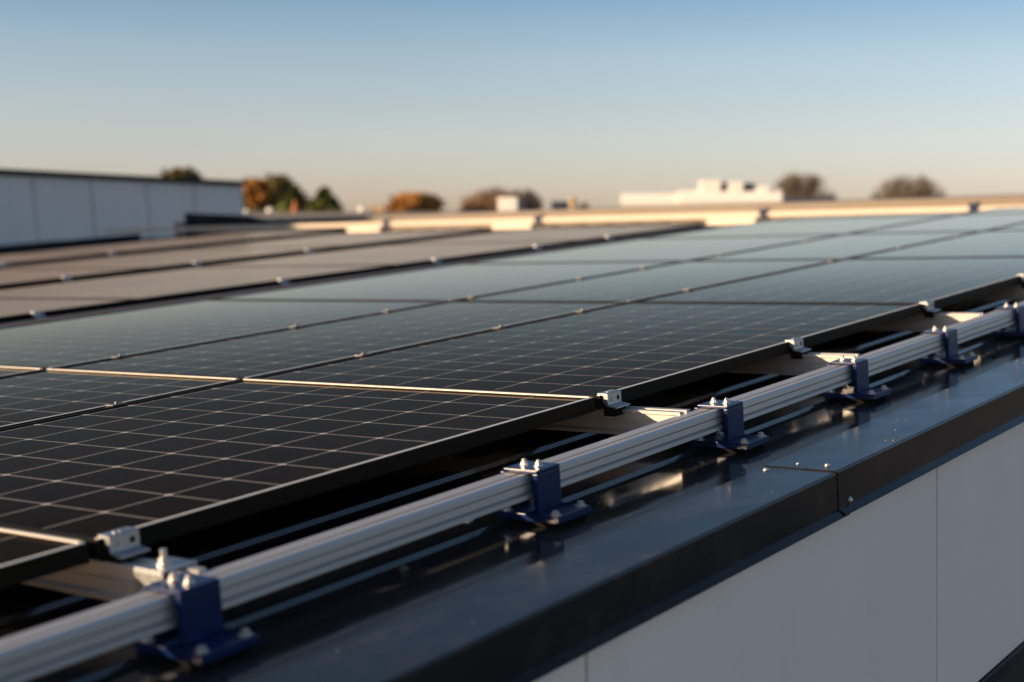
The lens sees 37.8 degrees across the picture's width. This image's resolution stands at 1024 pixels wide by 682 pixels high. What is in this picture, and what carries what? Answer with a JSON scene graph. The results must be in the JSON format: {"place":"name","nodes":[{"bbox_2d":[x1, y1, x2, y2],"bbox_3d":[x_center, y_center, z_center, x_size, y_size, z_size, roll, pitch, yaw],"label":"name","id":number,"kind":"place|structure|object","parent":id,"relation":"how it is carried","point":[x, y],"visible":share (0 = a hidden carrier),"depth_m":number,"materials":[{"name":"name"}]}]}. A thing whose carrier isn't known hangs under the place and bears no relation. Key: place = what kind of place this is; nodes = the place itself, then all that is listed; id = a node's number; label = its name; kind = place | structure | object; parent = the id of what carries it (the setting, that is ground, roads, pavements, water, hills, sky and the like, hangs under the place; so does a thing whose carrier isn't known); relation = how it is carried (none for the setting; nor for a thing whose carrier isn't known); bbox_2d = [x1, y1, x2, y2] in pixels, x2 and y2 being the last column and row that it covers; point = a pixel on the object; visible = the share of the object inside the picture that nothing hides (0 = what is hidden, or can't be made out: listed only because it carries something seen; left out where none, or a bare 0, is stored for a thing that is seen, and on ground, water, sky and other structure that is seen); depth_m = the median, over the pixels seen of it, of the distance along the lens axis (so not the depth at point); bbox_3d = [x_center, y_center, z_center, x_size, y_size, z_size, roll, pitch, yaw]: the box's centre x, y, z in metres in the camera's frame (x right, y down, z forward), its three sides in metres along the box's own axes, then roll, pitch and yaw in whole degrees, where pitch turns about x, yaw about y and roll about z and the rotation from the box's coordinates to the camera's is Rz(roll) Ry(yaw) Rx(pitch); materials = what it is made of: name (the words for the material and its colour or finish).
{"place":"outdoors","nodes":[
{"label":"outdoors","id":0,"kind":"place"},
{"bbox_2d":[0,0,1023,211],"label":"sky","id":1,"kind":"structure","parent":0,"point":[592,102],"materials":[{"name":"blue"}]},
{"bbox_2d":[187,343,1022,672],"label":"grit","id":2,"kind":"object","parent":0,"point":[695,483],"visible":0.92,"depth_m":2.90,"materials":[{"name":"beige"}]},
{"label":"ground","id":3,"kind":"structure","parent":0,"visible":0},
{"bbox_2d":[0,169,246,244],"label":"office building","id":4,"kind":"structure","parent":3,"relation":"on","point":[37,206],"depth_m":20.26,"materials":[{"name":"grey metal"}]},
{"bbox_2d":[150,166,203,178],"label":"autumn tree","id":5,"kind":"object","parent":3,"relation":"on","point":[179,172],"visible":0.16,"depth_m":208.22,"materials":[{"name":"brown plant"}]},
{"bbox_2d":[243,177,271,211],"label":"autumn tree","id":6,"kind":"object","parent":3,"relation":"on","point":[257,192],"visible":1,"depth_m":184.24,"materials":[{"name":"brown plant"}]},
{"bbox_2d":[242,173,309,211],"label":"autumn tree","id":7,"kind":"object","parent":3,"relation":"on","point":[281,183],"visible":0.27,"depth_m":195.18,"materials":[{"name":"brown plant"}]},
{"bbox_2d":[275,187,302,211],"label":"conifer","id":8,"kind":"object","parent":3,"relation":"on","point":[287,201],"visible":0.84,"depth_m":178.74,"materials":[{"name":"green plant"}]},
{"bbox_2d":[298,197,310,211],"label":"autumn tree","id":9,"kind":"object","parent":3,"relation":"on","point":[303,206],"visible":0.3,"depth_m":194.91,"materials":[{"name":"green plant"}]},
{"bbox_2d":[306,186,344,211],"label":"conifer","id":10,"kind":"object","parent":3,"relation":"on","point":[324,200],"visible":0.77,"depth_m":178.19,"materials":[{"name":"green plant"}]},
{"bbox_2d":[244,212,454,218],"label":"neighbour building","id":11,"kind":"structure","parent":3,"relation":"on","point":[266,215],"depth_m":26.39,"materials":[{"name":"grey"}]},
{"bbox_2d":[291,200,298,211],"bbox_3d":[-4.059,-2.510,27.994,0.173,0.246,0.173,0,4,5],"label":"traffic cone","id":12,"kind":"object","parent":11,"relation":"on","point":[295,208],"visible":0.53,"depth_m":27.95,"materials":[{"name":"brown plastic"}]},
{"bbox_2d":[359,206,364,211],"bbox_3d":[-2.808,-2.454,27.998,0.133,0.146,0.127,0,4,5],"label":"vent cowl","id":13,"kind":"object","parent":11,"relation":"on","point":[361,208],"visible":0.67,"depth_m":27.95,"materials":[{"name":"beige metal"}]},
{"bbox_2d":[369,206,388,211],"bbox_3d":[-2.503,-2.467,28.147,0.320,0.140,0.340,0,4,5],"label":"roof box","id":14,"kind":"object","parent":11,"relation":"on","point":[378,208],"visible":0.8,"depth_m":28.00,"materials":[{"name":"beige metal"}]},
{"bbox_2d":[498,197,524,210],"bbox_3d":[-0.010,-2.553,28.187,0.479,0.306,0.400,0,4,5],"label":"air handler","id":15,"kind":"object","parent":11,"relation":"on","point":[510,203],"visible":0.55,"depth_m":27.99,"materials":[{"name":"beige metal"}]},
{"bbox_2d":[550,201,568,208],"bbox_3d":[0.913,-2.517,28.243,0.359,0.226,0.560,0,4,5],"label":"roof hatch","id":16,"kind":"object","parent":11,"relation":"on","point":[559,204],"visible":0.69,"depth_m":27.99,"materials":[{"name":"grey metal"}]},
{"bbox_2d":[568,197,576,208],"bbox_3d":[1.131,-2.540,27.992,0.160,0.306,0.152,0,4,5],"label":"vent pipe","id":17,"kind":"object","parent":11,"relation":"on","point":[572,201],"visible":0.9,"depth_m":27.94,"materials":[{"name":"beige metal"}]},
{"bbox_2d":[621,180,782,206],"bbox_3d":[3.540,-2.698,28.055,2.995,0.612,0.551,0,4,5],"label":"duct unit","id":18,"kind":"object","parent":11,"relation":"on","point":[713,192],"visible":0.81,"depth_m":27.80,"materials":[{"name":"beige metal"}]},
{"bbox_2d":[386,191,448,211],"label":"autumn tree","id":19,"kind":"object","parent":3,"relation":"on","point":[414,201],"visible":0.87,"depth_m":193.89,"materials":[{"name":"brown plant"}]},
{"bbox_2d":[456,186,529,211],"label":"autumn tree","id":20,"kind":"object","parent":3,"relation":"on","point":[484,202],"visible":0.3,"depth_m":200.18,"materials":[{"name":"brown plant"}]},
{"bbox_2d":[0,194,1023,681],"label":"warehouse building","id":21,"kind":"structure","parent":3,"relation":"on","point":[828,540],"depth_m":2.60,"materials":[{"name":"silver metal"}]},
{"bbox_2d":[0,251,129,267],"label":"solar panel","id":22,"kind":"object","parent":21,"relation":"on","point":[16,259],"visible":1,"depth_m":11.44,"materials":[{"name":"black"}]},
{"bbox_2d":[0,262,8,267],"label":"end clamp","id":23,"kind":"object","parent":22,"relation":"attached to","point":[3,265],"visible":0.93,"depth_m":10.72,"materials":[{"name":"metal"}]},
{"bbox_2d":[108,252,116,256],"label":"end clamp","id":24,"kind":"object","parent":22,"relation":"attached to","point":[112,254],"visible":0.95,"depth_m":11.49,"materials":[{"name":"metal"}]},
{"bbox_2d":[0,298,135,323],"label":"solar panel","id":25,"kind":"object","parent":21,"relation":"on","point":[15,309],"visible":0.92,"depth_m":6.32,"materials":[{"name":"black"}]},
{"bbox_2d":[30,310,47,319],"bbox_3d":[-1.905,-0.098,6.024,0.045,0.049,0.050,1,8,37],"label":"end clamp","id":26,"kind":"object","parent":25,"relation":"attached to","point":[38,314],"visible":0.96,"depth_m":6.02,"materials":[{"name":"metal"}]},
{"bbox_2d":[0,234,140,253],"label":"roof kerb","id":27,"kind":"structure","parent":21,"relation":"on","point":[65,243],"depth_m":16.67,"materials":[{"name":"black metal"}]},
{"bbox_2d":[0,268,147,288],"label":"solar panel","id":28,"kind":"object","parent":21,"relation":"on","point":[13,278],"visible":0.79,"depth_m":8.79,"materials":[{"name":"black"}]},
{"bbox_2d":[62,276,73,281],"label":"end clamp","id":29,"kind":"object","parent":28,"relation":"attached to","point":[66,278],"visible":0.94,"depth_m":8.47,"materials":[{"name":"metal"}]},
{"bbox_2d":[20,557,205,601],"bbox_3d":[-1.676,0.292,2.885,3.159,0.052,0.048,1,8,37],"label":"cross rail","id":30,"kind":"object","parent":21,"relation":"on","point":[104,579],"visible":0.24,"depth_m":2.03,"materials":[{"name":"metal"}]},
{"bbox_2d":[0,366,44,377],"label":"solar panel","id":31,"kind":"object","parent":30,"relation":"on","point":[5,371],"visible":0.48,"depth_m":4.04,"materials":[{"name":"black"}]},
{"bbox_2d":[0,528,88,588],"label":"solar panel","id":32,"kind":"object","parent":30,"relation":"on","point":[26,556],"visible":1,"depth_m":1.97,"materials":[{"name":"black"}]},
{"bbox_2d":[0,368,240,428],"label":"solar panel","id":33,"kind":"object","parent":30,"relation":"on","point":[36,396],"visible":0.77,"depth_m":3.55,"materials":[{"name":"black"}]},
{"bbox_2d":[106,401,127,406],"bbox_3d":[-0.864,0.151,3.274,0.024,0.037,0.050,2,8,37],"label":"clamp","id":34,"kind":"object","parent":33,"relation":"attached to","point":[114,404],"visible":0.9,"depth_m":3.27,"materials":[{"name":"metal"}]},
{"bbox_2d":[98,526,149,562],"bbox_3d":[-0.526,0.281,2.030,0.044,0.049,0.050,1,8,37],"label":"end clamp","id":35,"kind":"object","parent":30,"relation":"attached to","point":[121,545],"visible":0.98,"depth_m":2.02,"materials":[{"name":"metal"}]},
{"bbox_2d":[134,548,196,593],"bbox_3d":[-0.458,0.306,1.970,0.056,0.064,0.068,2,8,37],"label":"rail connector","id":36,"kind":"object","parent":30,"relation":"attached to","point":[154,571],"visible":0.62,"depth_m":1.96,"materials":[{"name":"metal"}]},
{"bbox_2d":[0,379,594,559],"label":"solar panel","id":37,"kind":"object","parent":30,"relation":"on","point":[158,469],"visible":1,"depth_m":2.67,"materials":[{"name":"black"}]},
{"bbox_2d":[13,235,285,253],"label":"solar panel","id":38,"kind":"object","parent":21,"relation":"on","point":[155,245],"visible":0.84,"depth_m":12.64,"materials":[{"name":"black"}]},
{"bbox_2d":[0,246,342,271],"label":"solar panel","id":39,"kind":"object","parent":21,"relation":"on","point":[166,260],"visible":0.93,"depth_m":9.98,"materials":[{"name":"black"}]},
{"bbox_2d":[192,261,202,266],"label":"end clamp","id":40,"kind":"object","parent":39,"relation":"attached to","point":[196,263],"visible":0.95,"depth_m":9.24,"materials":[{"name":"metal"}]},
{"bbox_2d":[304,249,313,253],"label":"end clamp","id":41,"kind":"object","parent":39,"relation":"attached to","point":[308,251],"visible":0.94,"depth_m":10.01,"materials":[{"name":"metal"}]},
{"bbox_2d":[136,571,258,669],"bbox_3d":[-0.397,0.343,1.874,0.124,0.101,0.094,1,8,37],"label":"rail bracket","id":42,"kind":"object","parent":21,"relation":"on","point":[200,636],"visible":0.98,"depth_m":1.86,"materials":[{"name":"blue metal"}]},
{"bbox_2d":[0,301,1023,681],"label":"mounting rail","id":43,"kind":"object","parent":42,"relation":"on","point":[50,647],"depth_m":2.19,"materials":[{"name":"metal"}]},
{"bbox_2d":[537,406,689,434],"bbox_3d":[-0.924,0.130,3.887,3.159,0.053,0.048,1,8,37],"label":"cross rail","id":44,"kind":"object","parent":43,"relation":"attached to","point":[631,418],"visible":0.2,"depth_m":3.02,"materials":[{"name":"metal"}]},
{"bbox_2d":[597,389,629,416],"bbox_3d":[0.205,0.124,3.005,0.045,0.049,0.050,1,8,37],"label":"end clamp","id":45,"kind":"object","parent":44,"relation":"attached to","point":[613,403],"visible":1,"depth_m":2.99,"materials":[{"name":"metal"}]},
{"bbox_2d":[0,265,395,304],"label":"solar panel","id":46,"kind":"object","parent":21,"relation":"on","point":[162,286],"visible":0.97,"depth_m":7.42,"materials":[{"name":"black"}]},
{"bbox_2d":[277,278,290,285],"bbox_3d":[-1.084,-0.275,7.120,0.045,0.049,0.050,1,8,37],"label":"end clamp","id":47,"kind":"object","parent":46,"relation":"attached to","point":[283,281],"visible":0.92,"depth_m":7.11,"materials":[{"name":"metal"}]},
{"bbox_2d":[0,299,446,369],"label":"solar panel","id":48,"kind":"object","parent":21,"relation":"on","point":[54,344],"visible":0.74,"depth_m":5.07,"materials":[{"name":"black"}]},
{"bbox_2d":[170,229,346,238],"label":"solar panel","id":49,"kind":"object","parent":21,"relation":"on","point":[292,234],"visible":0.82,"depth_m":13.62,"materials":[{"name":"black"}]},
{"bbox_2d":[181,229,491,249],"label":"solar panel","id":50,"kind":"object","parent":21,"relation":"on","point":[351,240],"visible":0.74,"depth_m":11.34,"materials":[{"name":"black"}]},
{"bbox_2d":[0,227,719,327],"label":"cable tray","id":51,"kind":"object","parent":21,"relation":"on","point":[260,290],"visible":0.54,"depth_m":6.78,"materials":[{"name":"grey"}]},
{"bbox_2d":[346,227,380,232],"bbox_3d":[-1.443,-1.082,14.545,0.440,0.046,0.024,2,8,37],"label":"splice channel","id":52,"kind":"object","parent":21,"relation":"on","point":[366,229],"visible":0.97,"depth_m":14.53,"materials":[{"name":"metal"}]},
{"bbox_2d":[198,240,578,268],"bbox_3d":[-0.720,-0.510,8.924,1.560,0.032,1.684,1,8,37],"label":"solar panel","id":53,"kind":"object","parent":21,"relation":"on","point":[401,256],"visible":0.87,"depth_m":8.79,"materials":[{"name":"black"}]},
{"bbox_2d":[431,258,441,264],"bbox_3d":[-0.400,-0.422,8.032,0.044,0.049,0.050,1,8,37],"label":"end clamp","id":54,"kind":"object","parent":53,"relation":"attached to","point":[436,260],"visible":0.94,"depth_m":8.02,"materials":[{"name":"metal"}]},
{"bbox_2d":[532,245,543,250],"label":"end clamp","id":55,"kind":"object","parent":53,"relation":"attached to","point":[537,247],"visible":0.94,"depth_m":8.76,"materials":[{"name":"metal"}]},
{"bbox_2d":[399,565,408,571],"bbox_3d":[-0.159,0.337,2.211,0.014,0.011,0.016,2,8,37],"label":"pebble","id":56,"kind":"object","parent":21,"relation":"on","point":[403,568],"visible":1,"depth_m":2.21,"materials":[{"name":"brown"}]},
{"bbox_2d":[492,223,532,229],"bbox_3d":[0.001,-1.032,13.471,0.440,0.046,0.024,2,8,37],"label":"splice channel","id":57,"kind":"object","parent":21,"relation":"on","point":[513,226],"visible":1,"depth_m":13.45,"materials":[{"name":"metal"}]},
{"bbox_2d":[497,458,590,528],"bbox_3d":[0.051,0.246,2.472,0.124,0.101,0.094,1,8,37],"label":"rail bracket","id":58,"kind":"object","parent":21,"relation":"on","point":[545,506],"visible":0.95,"depth_m":2.46,"materials":[{"name":"blue painted steel"},{"name":"stainless steel"}]},
{"bbox_2d":[388,224,702,244],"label":"solar panel","id":59,"kind":"object","parent":21,"relation":"on","point":[583,235],"visible":0.85,"depth_m":10.10,"materials":[{"name":"black"}]},
{"bbox_2d":[604,235,614,240],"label":"end clamp","id":60,"kind":"object","parent":59,"relation":"attached to","point":[608,237],"visible":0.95,"depth_m":9.37,"materials":[{"name":"metal"}]},
{"bbox_2d":[104,205,1023,232],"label":"end rail","id":61,"kind":"object","parent":21,"relation":"on","point":[747,214],"visible":1,"depth_m":12.93,"materials":[{"name":"metal"}]},
{"bbox_2d":[379,218,393,228],"bbox_3d":[-1.209,-1.132,14.388,0.094,0.101,0.124,1,8,37],"label":"rail bracket","id":62,"kind":"object","parent":61,"relation":"attached to","point":[386,224],"visible":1,"depth_m":14.37,"materials":[{"name":"silver metal"}]},
{"bbox_2d":[530,213,546,225],"bbox_3d":[0.234,-1.082,13.314,0.094,0.101,0.124,1,8,37],"label":"rail bracket","id":63,"kind":"object","parent":61,"relation":"attached to","point":[537,218],"visible":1,"depth_m":13.30,"materials":[{"name":"blue metal"}]},
{"bbox_2d":[755,207,771,219],"bbox_3d":[2.015,-1.021,11.989,0.094,0.101,0.124,2,8,37],"label":"rail bracket","id":64,"kind":"object","parent":61,"relation":"attached to","point":[763,211],"visible":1,"depth_m":11.97,"materials":[{"name":"blue metal"}]},
{"bbox_2d":[969,201,980,211],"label":"rail bracket","id":65,"kind":"object","parent":61,"relation":"attached to","point":[973,206],"visible":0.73,"depth_m":10.96,"materials":[{"name":"blue metal"}]},
{"bbox_2d":[464,234,841,263],"bbox_3d":[0.773,-0.472,7.811,1.285,0.029,1.684,1,8,37],"label":"solar panel","id":66,"kind":"object","parent":21,"relation":"on","point":[671,249],"visible":0.62,"depth_m":7.74,"materials":[{"name":"black"}]},
{"bbox_2d":[692,397,768,453],"bbox_3d":[0.435,0.164,2.984,0.124,0.101,0.094,1,8,37],"label":"rail bracket","id":67,"kind":"object","parent":21,"relation":"on","point":[733,438],"visible":0.94,"depth_m":2.97,"materials":[{"name":"blue painted metal"},{"name":"stainless steel"}]},
{"bbox_2d":[707,218,755,224],"bbox_3d":[1.781,-0.971,12.146,0.440,0.046,0.024,1,8,37],"label":"splice channel","id":68,"kind":"object","parent":21,"relation":"on","point":[730,221],"visible":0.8,"depth_m":12.13,"materials":[{"name":"metal"}]},
{"bbox_2d":[724,352,859,374],"bbox_3d":[-0.438,0.026,4.536,3.159,0.053,0.048,1,8,37],"label":"cross rail","id":69,"kind":"object","parent":21,"relation":"on","point":[785,364],"visible":0.08,"depth_m":3.67,"materials":[{"name":"metal"}]},
{"bbox_2d":[55,301,625,379],"bbox_3d":[-0.427,-0.015,4.489,0.744,0.029,1.704,1,8,37],"label":"solar panel","id":70,"kind":"object","parent":69,"relation":"on","point":[259,354],"visible":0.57,"depth_m":4.34,"materials":[{"name":"black"}]},
{"bbox_2d":[354,353,371,356],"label":"clamp","id":71,"kind":"object","parent":70,"relation":"attached to","point":[361,354],"visible":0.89,"depth_m":3.90,"materials":[{"name":"metal"}]},
{"bbox_2d":[251,302,921,409],"bbox_3d":[0.283,0.004,3.960,0.998,0.029,1.704,1,8,37],"label":"solar panel","id":72,"kind":"object","parent":69,"relation":"on","point":[632,350],"visible":0.85,"depth_m":3.76,"materials":[{"name":"black"}]},
{"bbox_2d":[785,338,810,358],"bbox_3d":[0.702,0.017,3.667,0.044,0.049,0.050,1,8,37],"label":"end clamp","id":73,"kind":"object","parent":69,"relation":"attached to","point":[797,347],"visible":1,"depth_m":3.65,"materials":[{"name":"metal"}]},
{"bbox_2d":[642,215,953,238],"bbox_3d":[1.784,-0.689,9.160,1.285,0.029,1.684,1,8,37],"label":"solar panel","id":74,"kind":"object","parent":21,"relation":"on","point":[811,226],"visible":0.58,"depth_m":9.11,"materials":[{"name":"black"}]},
{"bbox_2d":[690,230,980,260],"bbox_3d":[1.600,-0.451,7.194,0.744,0.029,1.684,1,8,37],"label":"solar panel","id":75,"kind":"object","parent":21,"relation":"on","point":[844,246],"visible":0.57,"depth_m":7.11,"materials":[{"name":"black"}]},
{"bbox_2d":[825,355,890,402],"bbox_3d":[0.802,0.085,3.473,0.124,0.101,0.094,1,8,37],"label":"rail bracket","id":76,"kind":"object","parent":21,"relation":"on","point":[861,391],"visible":0.94,"depth_m":3.46,"materials":[{"name":"blue metal"}]},
{"bbox_2d":[777,212,970,219],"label":"solar panel","id":77,"kind":"object","parent":21,"relation":"on","point":[884,215],"visible":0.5,"depth_m":9.97,"materials":[{"name":"black"}]},
{"bbox_2d":[864,312,983,331],"bbox_3d":[0.079,-0.086,5.226,3.159,0.051,0.048,1,8,37],"label":"cross rail","id":78,"kind":"object","parent":21,"relation":"on","point":[919,322],"visible":0.12,"depth_m":4.37,"materials":[{"name":"metal"}]},
{"bbox_2d":[212,261,682,301],"bbox_3d":[-0.238,-0.255,6.463,1.285,0.029,1.682,1,8,37],"label":"solar panel","id":79,"kind":"object","parent":78,"relation":"on","point":[452,282],"visible":0.62,"depth_m":6.36,"materials":[{"name":"black"}]},
{"bbox_2d":[454,258,840,302],"bbox_3d":[0.590,-0.233,5.846,0.744,0.029,1.682,1,8,37],"label":"solar panel","id":80,"kind":"object","parent":78,"relation":"on","point":[641,284],"visible":0.66,"depth_m":5.74,"materials":[{"name":"black"}]},
{"bbox_2d":[633,256,1023,311],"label":"solar panel","id":81,"kind":"object","parent":78,"relation":"on","point":[940,282],"visible":0.78,"depth_m":5.12,"materials":[{"name":"black"}]},
{"bbox_2d":[919,300,940,317],"bbox_3d":[1.217,-0.094,4.355,0.044,0.049,0.050,1,8,37],"label":"end clamp","id":82,"kind":"object","parent":78,"relation":"on","point":[929,308],"visible":1,"depth_m":4.34,"materials":[{"name":"metal"}]},
{"bbox_2d":[847,230,1023,258],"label":"solar panel","id":83,"kind":"object","parent":21,"relation":"on","point":[997,243],"visible":0.71,"depth_m":6.55,"materials":[{"name":"black"}]},
{"bbox_2d":[848,213,1023,233],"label":"solar panel","id":84,"kind":"object","parent":21,"relation":"on","point":[974,222],"visible":0.73,"depth_m":8.41,"materials":[{"name":"black"}]},
{"bbox_2d":[919,326,977,366],"bbox_3d":[1.147,0.011,3.933,0.124,0.101,0.094,1,8,37],"label":"rail bracket","id":85,"kind":"object","parent":21,"relation":"on","point":[951,357],"visible":0.97,"depth_m":3.92,"materials":[{"name":"blue metal"}]},
{"bbox_2d":[959,207,1023,214],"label":"solar panel","id":86,"kind":"object","parent":21,"relation":"on","point":[1007,210],"visible":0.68,"depth_m":9.61,"materials":[{"name":"black"}]},
{"bbox_2d":[968,284,1023,299],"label":"cross rail","id":87,"kind":"object","parent":21,"relation":"on","point":[1015,292],"depth_m":5.07,"materials":[{"name":"metal"}]},
{"bbox_2d":[1017,273,1023,287],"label":"end clamp","id":88,"kind":"object","parent":87,"relation":"attached to","point":[1022,278],"visible":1,"depth_m":5.03,"materials":[{"name":"metal"}]},
{"bbox_2d":[986,223,1023,230],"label":"solar panel","id":89,"kind":"object","parent":21,"relation":"on","point":[1020,226],"visible":0.43,"depth_m":7.75,"materials":[{"name":"black"}]},
{"bbox_2d":[993,303,1023,338],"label":"rail bracket","id":90,"kind":"object","parent":21,"relation":"on","point":[1007,332],"visible":0.9,"depth_m":4.37,"materials":[{"name":"blue metal"}]},
{"bbox_2d":[510,188,543,209],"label":"bare tree","id":91,"kind":"object","parent":3,"relation":"on","point":[532,202],"visible":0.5,"depth_m":211.84,"materials":[{"name":"brown plant"}]},
{"bbox_2d":[576,202,589,208],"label":"bare tree","id":92,"kind":"object","parent":3,"relation":"on","point":[583,205],"visible":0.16,"depth_m":223.66,"materials":[{"name":"brown plant"}]},
{"bbox_2d":[771,171,840,199],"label":"bare tree","id":93,"kind":"object","parent":3,"relation":"on","point":[796,182],"visible":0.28,"depth_m":183.69,"materials":[{"name":"brown plant"}]},
{"bbox_2d":[783,196,835,201],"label":"shed","id":94,"kind":"structure","parent":3,"relation":"on","point":[806,198],"depth_m":44.82,"materials":[{"name":"grey"}]},
{"bbox_2d":[869,173,948,198],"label":"bare tree","id":95,"kind":"object","parent":3,"relation":"on","point":[924,185],"visible":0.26,"depth_m":183.78,"materials":[{"name":"brown plant"}]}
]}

